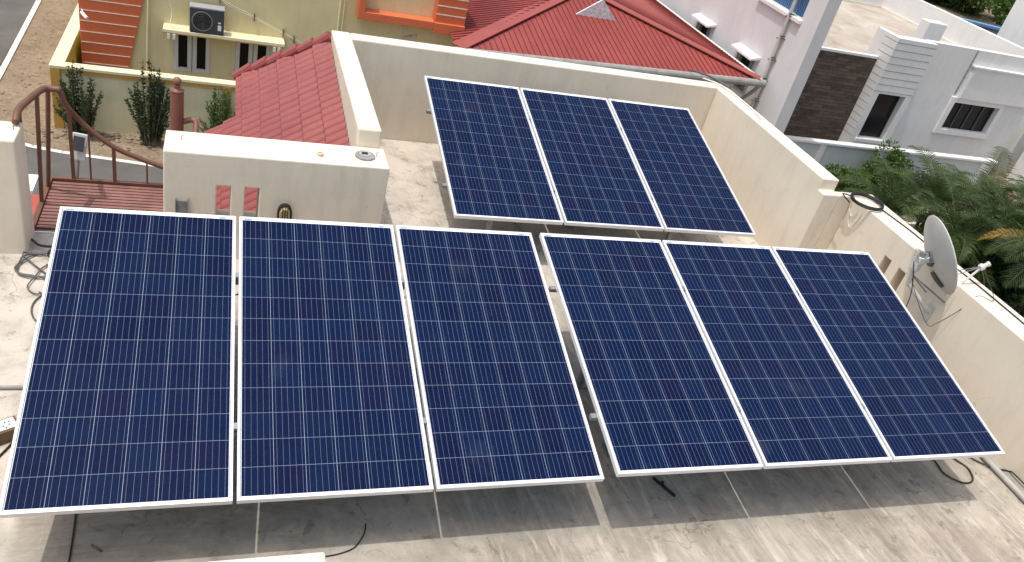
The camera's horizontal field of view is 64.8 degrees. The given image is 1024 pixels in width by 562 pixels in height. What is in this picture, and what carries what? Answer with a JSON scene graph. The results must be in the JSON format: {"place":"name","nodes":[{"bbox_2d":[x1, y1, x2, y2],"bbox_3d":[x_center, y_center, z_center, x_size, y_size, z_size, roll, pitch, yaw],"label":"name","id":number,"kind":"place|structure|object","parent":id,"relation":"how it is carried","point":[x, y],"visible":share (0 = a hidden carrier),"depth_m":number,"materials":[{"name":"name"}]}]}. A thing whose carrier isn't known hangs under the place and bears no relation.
{"place":"outdoors","nodes":[
{"label":"outdoors","id":0,"kind":"place"},
{"bbox_2d":[0,0,35,63],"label":"road","id":1,"kind":"structure","parent":0,"point":[14,14],"depth_m":22.58,"materials":[{"name":"grey asphalt"}]},
{"bbox_2d":[28,174,38,193],"bbox_3d":[-7.816,-1.421,11.522,1.780,0.110,0.490,2,35,-20],"label":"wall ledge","id":2,"kind":"object","parent":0,"point":[33,181],"depth_m":11.82,"materials":[{"name":"white paint"}]},
{"bbox_2d":[31,194,38,215],"bbox_3d":[-7.421,-0.800,10.788,2.050,0.060,1.550,2,35,-20],"label":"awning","id":3,"kind":"object","parent":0,"point":[34,199],"depth_m":11.50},
{"bbox_2d":[25,146,162,230],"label":"side road","id":4,"kind":"structure","parent":0,"point":[61,166],"depth_m":17.20,"materials":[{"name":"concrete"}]},
{"bbox_2d":[73,132,87,177],"bbox_3d":[-6.617,-0.734,12.491,0.246,3.374,0.173,2,35,-20],"label":"street lamp","id":5,"kind":"object","parent":4,"relation":"on","point":[80,140],"visible":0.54,"depth_m":11.67,"materials":[{"name":"metal"}]},
{"bbox_2d":[0,0,1022,221],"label":"ground","id":6,"kind":"structure","parent":0,"point":[14,89],"depth_m":20.16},
{"bbox_2d":[0,0,153,166],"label":"road marking","id":7,"kind":"object","parent":6,"relation":"on","point":[7,59],"visible":0.38,"depth_m":20.48,"materials":[{"name":"paint"}]},
{"bbox_2d":[52,59,103,136],"bbox_3d":[-9.518,-3.998,17.716,1.023,1.827,0.690,2,35,-20],"label":"spiky shrub","id":8,"kind":"object","parent":6,"relation":"on","point":[87,114],"visible":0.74,"depth_m":17.67,"materials":[{"name":"green plant"}]},
{"bbox_2d":[0,11,163,150],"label":"rubble","id":9,"kind":"object","parent":6,"relation":"on","point":[115,135],"visible":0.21,"depth_m":18.46,"materials":[{"name":"stone"}]},
{"bbox_2d":[49,4,235,135],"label":"compound wall","id":10,"kind":"structure","parent":6,"relation":"on","point":[113,84],"depth_m":18.44,"materials":[{"name":"yellow paint"}]},
{"bbox_2d":[124,59,169,146],"bbox_3d":[-8.109,-4.002,18.092,1.113,2.063,0.657,-6,38,-30],"label":"spiky shrub","id":11,"kind":"object","parent":6,"relation":"on","point":[153,130],"visible":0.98,"depth_m":18.09,"materials":[{"name":"green plant"}]},
{"bbox_2d":[170,77,198,132],"bbox_3d":[-3.316,1.152,8.082,0.227,6.487,0.672,2,35,-20],"label":"stair pole","id":12,"kind":"object","parent":6,"relation":"on","point":[178,120],"visible":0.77,"depth_m":6.67,"materials":[{"name":"red metal"}]},
{"bbox_2d":[199,87,234,132],"bbox_3d":[-6.777,-3.831,18.839,1.369,1.592,0.738,2,35,-20],"label":"spiky shrub","id":13,"kind":"object","parent":6,"relation":"on","point":[217,120],"visible":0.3,"depth_m":18.62,"materials":[{"name":"green plant"}]},
{"bbox_2d":[78,0,468,80],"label":"yellow house","id":14,"kind":"structure","parent":6,"relation":"on","point":[128,34],"depth_m":20.00,"materials":[{"name":"paint"}]},
{"bbox_2d":[80,9,87,19],"bbox_3d":[-9.891,-6.155,18.583,0.130,0.154,0.380,-18,45,-41],"label":"security camera","id":15,"kind":"object","parent":14,"relation":"attached to","point":[83,14],"visible":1,"depth_m":18.51,"materials":[{"name":"white plastic"}]},
{"bbox_2d":[169,0,188,28],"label":"cable","id":16,"kind":"object","parent":14,"relation":"on","point":[170,19],"visible":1,"depth_m":19.19,"materials":[{"name":"white plastic"}]},
{"bbox_2d":[174,34,209,73],"bbox_3d":[-7.925,-5.692,19.978,0.832,1.076,0.085,2,35,-20],"label":"window","id":17,"kind":"structure","parent":14,"relation":"in","point":[191,54],"depth_m":20.02,"materials":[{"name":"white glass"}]},
{"bbox_2d":[189,2,224,35],"bbox_3d":[-7.310,-6.274,19.333,0.780,0.630,0.324,2,35,-20],"label":"air conditioner","id":18,"kind":"object","parent":14,"relation":"on","point":[207,18],"visible":1,"depth_m":19.20,"materials":[{"name":"grey metal"}]},
{"bbox_2d":[235,42,270,70],"bbox_3d":[-6.593,-5.616,20.493,0.832,1.040,0.085,2,35,-20],"label":"window","id":19,"kind":"structure","parent":14,"relation":"in","point":[245,53],"depth_m":20.39,"materials":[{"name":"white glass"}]},
{"bbox_2d":[221,0,300,43],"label":"cable","id":20,"kind":"object","parent":14,"relation":"attached to","point":[260,21],"visible":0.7,"depth_m":19.91,"materials":[{"name":"white plastic"}]},
{"bbox_2d":[0,30,1023,561],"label":"house","id":21,"kind":"structure","parent":6,"relation":"on","point":[338,98],"depth_m":7.41,"materials":[{"name":"beige paint"}]},
{"bbox_2d":[11,85,162,233],"bbox_3d":[-3.084,-0.955,6.275,1.163,1.036,0.920,2,35,-20],"label":"stair landing","id":22,"kind":"object","parent":21,"relation":"attached to","point":[56,193],"visible":0.7,"depth_m":6.55,"materials":[{"name":"red paint"}]},
{"bbox_2d":[175,198,187,212],"bbox_3d":[-2.481,-0.408,6.050,0.084,0.475,0.034,2,35,-20],"label":"steel channel","id":23,"kind":"object","parent":21,"relation":"attached to","point":[181,206],"visible":0.36,"depth_m":5.97,"materials":[{"name":"grey metal"}]},
{"bbox_2d":[277,203,291,218],"bbox_3d":[-1.752,-0.500,6.212,0.110,0.190,0.064,2,35,-20],"label":"bulkhead light","id":24,"kind":"object","parent":21,"relation":"attached to","point":[284,210],"visible":0.56,"depth_m":6.18,"materials":[{"name":"black metal"}]},
{"bbox_2d":[317,151,323,156],"bbox_3d":[-1.467,-0.972,6.168,0.052,0.022,0.052,2,35,-20],"label":"pipe cap","id":25,"kind":"object","parent":21,"relation":"on","point":[320,154],"visible":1,"depth_m":6.16,"materials":[{"name":"plastic"}]},
{"bbox_2d":[355,150,374,160],"bbox_3d":[-1.150,-0.990,6.319,0.156,0.030,0.156,2,35,-20],"label":"round cover","id":26,"kind":"object","parent":21,"relation":"on","point":[364,155],"visible":1,"depth_m":6.29,"materials":[{"name":"white plastic"}]},
{"bbox_2d":[0,139,1023,561],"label":"terrace floor","id":27,"kind":"structure","parent":21,"relation":"on","point":[916,511],"depth_m":5.13,"materials":[{"name":"grey concrete"}]},
{"bbox_2d":[0,442,11,455],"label":"cable","id":28,"kind":"object","parent":27,"relation":"on","point":[6,448],"visible":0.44,"depth_m":4.42,"materials":[{"name":"black rubber"}]},
{"bbox_2d":[0,416,16,444],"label":"socket board","id":29,"kind":"object","parent":27,"relation":"on","point":[7,427],"visible":0.76,"depth_m":4.45,"materials":[{"name":"white plastic"}]},
{"bbox_2d":[0,385,23,388],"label":"floor pipe","id":30,"kind":"object","parent":27,"relation":"on","point":[11,386],"depth_m":4.77,"materials":[{"name":"grey plastic"}]},
{"bbox_2d":[14,251,50,278],"bbox_3d":[-3.121,-0.042,5.729,0.879,0.028,0.383,20,33,7],"label":"cable","id":31,"kind":"object","parent":27,"relation":"on","point":[31,254],"visible":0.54,"depth_m":5.71,"materials":[{"name":"black plastic"}]},
{"bbox_2d":[30,294,41,321],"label":"cable","id":32,"kind":"object","parent":27,"relation":"on","point":[34,301],"visible":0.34,"depth_m":5.37,"materials":[{"name":"black plastic"}]},
{"bbox_2d":[26,264,47,294],"bbox_3d":[-3.049,0.006,5.689,0.631,0.022,0.416,2,35,-20],"label":"cable","id":33,"kind":"object","parent":27,"relation":"on","point":[39,292],"visible":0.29,"depth_m":5.54,"materials":[{"name":"black plastic"}]},
{"bbox_2d":[31,238,51,247],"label":"cable","id":34,"kind":"object","parent":27,"relation":"on","point":[41,245],"visible":0.3,"depth_m":5.88,"materials":[{"name":"black rubber"}]},
{"bbox_2d":[68,514,76,561],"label":"cable","id":35,"kind":"object","parent":27,"relation":"on","point":[72,538],"visible":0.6,"depth_m":4.07,"materials":[{"name":"black rubber"}]},
{"bbox_2d":[91,544,101,551],"bbox_3d":[-2.094,1.345,4.063,0.067,0.008,0.010,25,34,15],"label":"twig","id":36,"kind":"object","parent":27,"relation":"on","point":[96,547],"visible":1,"depth_m":4.06,"materials":[{"name":"brown wood"}]},
{"bbox_2d":[233,272,430,461],"bbox_3d":[-1.129,0.598,4.850,3.006,0.822,1.561,2,35,-20],"label":"panel stand","id":37,"kind":"object","parent":27,"relation":"on","point":[235,424],"visible":0.09,"depth_m":4.86,"materials":[{"name":"metal"}]},
{"bbox_2d":[0,206,235,517],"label":"solar panel","id":38,"kind":"object","parent":37,"relation":"on","point":[127,401],"visible":1,"depth_m":4.24,"materials":[{"name":"glass"}]},
{"bbox_2d":[237,216,433,503],"bbox_3d":[-1.084,0.357,4.733,0.992,0.037,1.956,2,49,-20],"label":"solar panel","id":39,"kind":"object","parent":37,"relation":"on","point":[329,404],"visible":1,"depth_m":4.60,"materials":[{"name":"glass"}]},
{"bbox_2d":[395,225,603,491],"bbox_3d":[-0.135,0.389,5.083,0.992,0.037,1.956,2,49,-20],"label":"solar panel","id":40,"kind":"object","parent":37,"relation":"on","point":[502,403],"visible":1,"depth_m":4.96,"materials":[{"name":"glass"}]},
{"bbox_2d":[325,523,365,556],"bbox_3d":[-0.890,1.441,4.423,0.076,0.007,0.322,31,36,23],"label":"cable","id":41,"kind":"object","parent":27,"relation":"on","point":[351,548],"visible":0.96,"depth_m":4.40,"materials":[{"name":"black rubber"}]},
{"bbox_2d":[426,109,673,239],"bbox_3d":[0.671,-0.980,8.003,3.051,0.835,1.563,2,35,-20],"label":"panel stand","id":42,"kind":"object","parent":27,"relation":"on","point":[669,235],"visible":0.1,"depth_m":7.67,"materials":[{"name":"metal"}]},
{"bbox_2d":[424,76,563,224],"bbox_3d":[-0.210,-1.262,7.543,0.992,0.038,1.956,2,48,-20],"label":"solar panel","id":43,"kind":"object","parent":42,"relation":"on","point":[494,168],"visible":1,"depth_m":7.45,"materials":[{"name":"glass"}]},
{"bbox_2d":[519,88,663,230],"bbox_3d":[0.741,-1.227,7.889,0.992,0.038,1.956,2,48,-20],"label":"solar panel","id":44,"kind":"object","parent":42,"relation":"on","point":[594,176],"visible":1,"depth_m":7.79,"materials":[{"name":"glass"}]},
{"bbox_2d":[608,98,755,236],"bbox_3d":[1.691,-1.192,8.235,0.992,0.038,1.956,2,48,-20],"label":"solar panel","id":45,"kind":"object","parent":42,"relation":"on","point":[688,187],"visible":1,"depth_m":8.14,"materials":[{"name":"glass"}]},
{"bbox_2d":[652,477,675,496],"bbox_3d":[1.014,1.358,5.338,0.044,0.014,0.187,-19,46,-42],"label":"forked rod","id":46,"kind":"object","parent":27,"relation":"on","point":[662,485],"visible":1,"depth_m":5.33,"materials":[{"name":"black metal"}]},
{"bbox_2d":[548,286,864,456],"bbox_3d":[1.745,0.704,5.866,3.051,0.853,1.571,2,35,-20],"label":"panel stand","id":47,"kind":"object","parent":27,"relation":"on","point":[580,381],"visible":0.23,"depth_m":5.55,"materials":[{"name":"metal"}]},
{"bbox_2d":[539,233,763,476],"bbox_3d":[0.868,0.403,5.396,0.992,0.037,1.956,2,47,-20],"label":"solar panel","id":48,"kind":"object","parent":47,"relation":"on","point":[662,398],"visible":1,"depth_m":5.27,"materials":[{"name":"glass"}]},
{"bbox_2d":[661,240,892,468],"bbox_3d":[1.818,0.438,5.743,0.992,0.039,1.956,2,47,-20],"label":"solar panel","id":49,"kind":"object","parent":47,"relation":"on","point":[795,399],"visible":1,"depth_m":5.62,"materials":[{"name":"glass"}]},
{"bbox_2d":[771,247,1004,461],"bbox_3d":[2.768,0.473,6.089,0.992,0.039,1.956,2,47,-20],"label":"solar panel","id":50,"kind":"object","parent":47,"relation":"on","point":[911,396],"visible":1,"depth_m":5.97,"materials":[{"name":"glass"}]},
{"bbox_2d":[933,459,973,483],"bbox_3d":[3.393,1.419,6.238,0.293,0.020,0.379,2,35,-20],"label":"cable","id":51,"kind":"object","parent":27,"relation":"on","point":[971,481],"visible":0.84,"depth_m":6.16,"materials":[{"name":"black rubber"}]},
{"bbox_2d":[971,458,1023,483],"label":"cable","id":52,"kind":"object","parent":27,"relation":"on","point":[1001,469],"visible":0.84,"depth_m":6.30,"materials":[{"name":"black rubber"}]},
{"bbox_2d":[980,457,1023,502],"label":"floor pipe","id":53,"kind":"object","parent":27,"relation":"on","point":[1007,481],"depth_m":6.21,"materials":[{"name":"grey plastic"}]},
{"bbox_2d":[690,69,730,88],"bbox_3d":[2.403,-2.473,9.827,0.068,0.082,0.646,-12,42,-37],"label":"cable","id":54,"kind":"object","parent":21,"relation":"attached to","point":[714,78],"visible":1,"depth_m":9.77,"materials":[{"name":"grey plastic"}]},
{"bbox_2d":[702,78,760,119],"bbox_3d":[2.588,-2.121,9.340,0.172,0.024,1.123,-4,37,-28],"label":"cable","id":55,"kind":"object","parent":21,"relation":"on","point":[734,95],"visible":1,"depth_m":9.43,"materials":[{"name":"white plastic"}]},
{"bbox_2d":[848,202,862,226],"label":"cable","id":56,"kind":"object","parent":21,"relation":"hanging from","point":[858,218],"visible":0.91,"depth_m":7.93,"materials":[{"name":"white plastic"}]},
{"bbox_2d":[842,192,883,210],"bbox_3d":[3.431,-0.771,7.836,0.374,0.054,0.334,2,35,-20],"label":"cable coil","id":57,"kind":"object","parent":21,"relation":"on","point":[870,197],"visible":1,"depth_m":7.84,"materials":[{"name":"black rubber"}]},
{"bbox_2d":[906,215,990,320],"bbox_3d":[3.615,-0.091,6.915,0.512,0.899,0.613,-13,42,-37],"label":"satellite dish","id":58,"kind":"object","parent":21,"relation":"attached to","point":[938,256],"visible":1,"depth_m":6.78,"materials":[{"name":"paint"}]},
{"bbox_2d":[906,261,914,306],"bbox_3d":[3.364,0.187,6.891,0.098,0.636,0.356,17,32,3],"label":"cable","id":59,"kind":"object","parent":58,"relation":"attached to","point":[912,284],"visible":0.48,"depth_m":6.92,"materials":[{"name":"black rubber"}]},
{"bbox_2d":[913,270,993,326],"bbox_3d":[3.687,0.114,6.847,0.632,0.551,0.250,18,32,5],"label":"cable","id":60,"kind":"object","parent":58,"relation":"hanging from","point":[958,310],"visible":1,"depth_m":6.81,"materials":[{"name":"black rubber"}]},
{"bbox_2d":[882,210,1023,323],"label":"cable","id":61,"kind":"object","parent":21,"relation":"on","point":[1016,317],"visible":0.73,"depth_m":6.89,"materials":[{"name":"black rubber"}]},
{"bbox_2d":[450,0,766,99],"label":"red roof house","id":62,"kind":"structure","parent":6,"relation":"on","point":[656,37],"depth_m":22.75,"materials":[{"name":"tile"}]},
{"bbox_2d":[659,0,841,132],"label":"lilac house","id":63,"kind":"structure","parent":6,"relation":"on","point":[776,45],"depth_m":24.14,"materials":[{"name":"paint"}]},
{"bbox_2d":[698,24,711,36],"bbox_3d":[6.634,-8.365,27.842,0.100,1.064,0.944,2,35,-20],"label":"window","id":64,"kind":"structure","parent":63,"relation":"in","point":[705,30],"depth_m":27.87,"materials":[{"name":"black glass"}]},
{"bbox_2d":[734,54,754,91],"bbox_3d":[7.400,-6.651,25.612,0.100,1.094,1.014,2,35,-20],"label":"window","id":65,"kind":"structure","parent":63,"relation":"in","point":[742,59],"depth_m":25.66,"materials":[{"name":"black glass"}]},
{"bbox_2d":[825,163,872,192],"bbox_3d":[10.603,-3.154,25.535,2.065,1.130,1.347,2,35,-20],"label":"leafy shrub","id":66,"kind":"object","parent":6,"relation":"on","point":[844,171],"visible":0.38,"depth_m":25.22,"materials":[{"name":"green plant"}]},
{"bbox_2d":[834,156,936,228],"bbox_3d":[9.561,-1.618,21.074,3.583,2.933,3.240,2,35,-20],"label":"areca palm","id":67,"kind":"object","parent":6,"relation":"on","point":[891,200],"visible":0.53,"depth_m":20.57,"materials":[{"name":"green plant"}]},
{"bbox_2d":[861,138,913,195],"bbox_3d":[12.047,-3.498,26.278,1.601,2.321,1.418,15,32,0],"label":"leafy shrub","id":68,"kind":"object","parent":6,"relation":"on","point":[896,157],"visible":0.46,"depth_m":25.91,"materials":[{"name":"green plant"}]},
{"bbox_2d":[785,135,997,192],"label":"compound wall","id":69,"kind":"structure","parent":6,"relation":"on","point":[823,152],"depth_m":26.53,"materials":[{"name":"grey paint"}]},
{"bbox_2d":[899,171,932,202],"bbox_3d":[13.541,-3.039,26.893,1.318,1.015,1.411,33,36,25],"label":"leafy shrub","id":70,"kind":"object","parent":6,"relation":"on","point":[917,175],"visible":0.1,"depth_m":26.85,"materials":[{"name":"green plant"}]},
{"bbox_2d":[923,0,954,3],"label":"round tree","id":71,"kind":"object","parent":6,"relation":"on","point":[941,0],"visible":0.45,"depth_m":67.49,"materials":[{"name":"green plant"}]},
{"bbox_2d":[897,158,1023,291],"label":"areca palm","id":72,"kind":"object","parent":6,"relation":"on","point":[954,229],"visible":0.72,"depth_m":19.63,"materials":[{"name":"green plant"}]},
{"bbox_2d":[934,0,993,15],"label":"round tree","id":73,"kind":"object","parent":6,"relation":"on","point":[980,5],"visible":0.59,"depth_m":67.01,"materials":[{"name":"green plant"}]},
{"bbox_2d":[948,231,993,290],"bbox_3d":[11.103,-0.247,20.492,1.975,2.119,2.170,2,35,-20],"label":"dark shrub","id":74,"kind":"object","parent":6,"relation":"on","point":[963,266],"visible":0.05,"depth_m":19.85,"materials":[{"name":"green plant"}]},
{"bbox_2d":[957,246,1023,303],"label":"dark shrub","id":75,"kind":"object","parent":6,"relation":"on","point":[1009,291],"visible":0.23,"depth_m":19.94,"materials":[{"name":"green plant"}]},
{"bbox_2d":[975,255,1023,316],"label":"dark shrub","id":76,"kind":"object","parent":6,"relation":"on","point":[998,263],"visible":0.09,"depth_m":19.43,"materials":[{"name":"green plant"}]},
{"bbox_2d":[978,198,1023,317],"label":"areca palm","id":77,"kind":"object","parent":6,"relation":"on","point":[1019,232],"visible":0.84,"depth_m":17.36,"materials":[{"name":"green plant"}]},
{"bbox_2d":[987,0,1015,24],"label":"round tree","id":78,"kind":"object","parent":6,"relation":"on","point":[1000,9],"visible":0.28,"depth_m":60.67,"materials":[{"name":"green plant"}]},
{"bbox_2d":[1002,300,1023,314],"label":"dark shrub","id":79,"kind":"object","parent":6,"relation":"on","point":[1015,308],"visible":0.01,"depth_m":18.55,"materials":[{"name":"green plant"}]},
{"bbox_2d":[1006,151,1023,186],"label":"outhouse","id":80,"kind":"structure","parent":6,"relation":"on","point":[1019,165],"depth_m":30.86,"materials":[{"name":"white paint"}]},
{"bbox_2d":[1008,283,1023,315],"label":"areca palm","id":81,"kind":"object","parent":6,"relation":"on","point":[1020,286],"visible":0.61,"depth_m":16.66,"materials":[{"name":"green plant"}]},
{"bbox_2d":[783,0,1023,159],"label":"white house","id":82,"kind":"structure","parent":0,"point":[923,75],"depth_m":28.23,"materials":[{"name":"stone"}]},
{"bbox_2d":[932,96,1005,138],"bbox_3d":[16.609,-5.953,29.362,2.590,1.390,0.210,2,35,-20],"label":"window","id":83,"kind":"structure","parent":82,"relation":"in","point":[959,113],"depth_m":29.40,"materials":[{"name":"white"}]},
{"bbox_2d":[959,17,1001,34],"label":"blue shed","id":84,"kind":"structure","parent":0,"point":[993,28],"depth_m":54.70,"materials":[{"name":"blue metal"}]},
{"bbox_2d":[992,0,1023,172],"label":"tower house","id":85,"kind":"structure","parent":0,"point":[1011,29],"depth_m":31.62,"materials":[{"name":"white paint"}]},
{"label":"paved yard","id":86,"kind":"structure","parent":0,"visible":0},
{"bbox_2d":[868,145,1004,236],"bbox_3d":[11.284,-1.752,21.995,3.534,2.940,3.516,26,34,17],"label":"areca palm","id":87,"kind":"object","parent":86,"relation":"on","point":[938,187],"visible":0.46,"depth_m":21.65,"materials":[{"name":"green plant"}]},
{"bbox_2d":[920,146,1023,230],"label":"areca palm","id":88,"kind":"object","parent":86,"relation":"on","point":[1007,189],"visible":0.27,"depth_m":22.56,"materials":[{"name":"green plant"}]},
{"bbox_2d":[923,172,1023,256],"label":"areca palm","id":89,"kind":"object","parent":86,"relation":"on","point":[1020,220],"visible":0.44,"depth_m":20.34,"materials":[{"name":"green plant"}]},
{"bbox_2d":[959,212,1022,273],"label":"dark shrub","id":90,"kind":"object","parent":86,"relation":"on","point":[989,242],"visible":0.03,"depth_m":22.14,"materials":[{"name":"green plant"}]}
]}

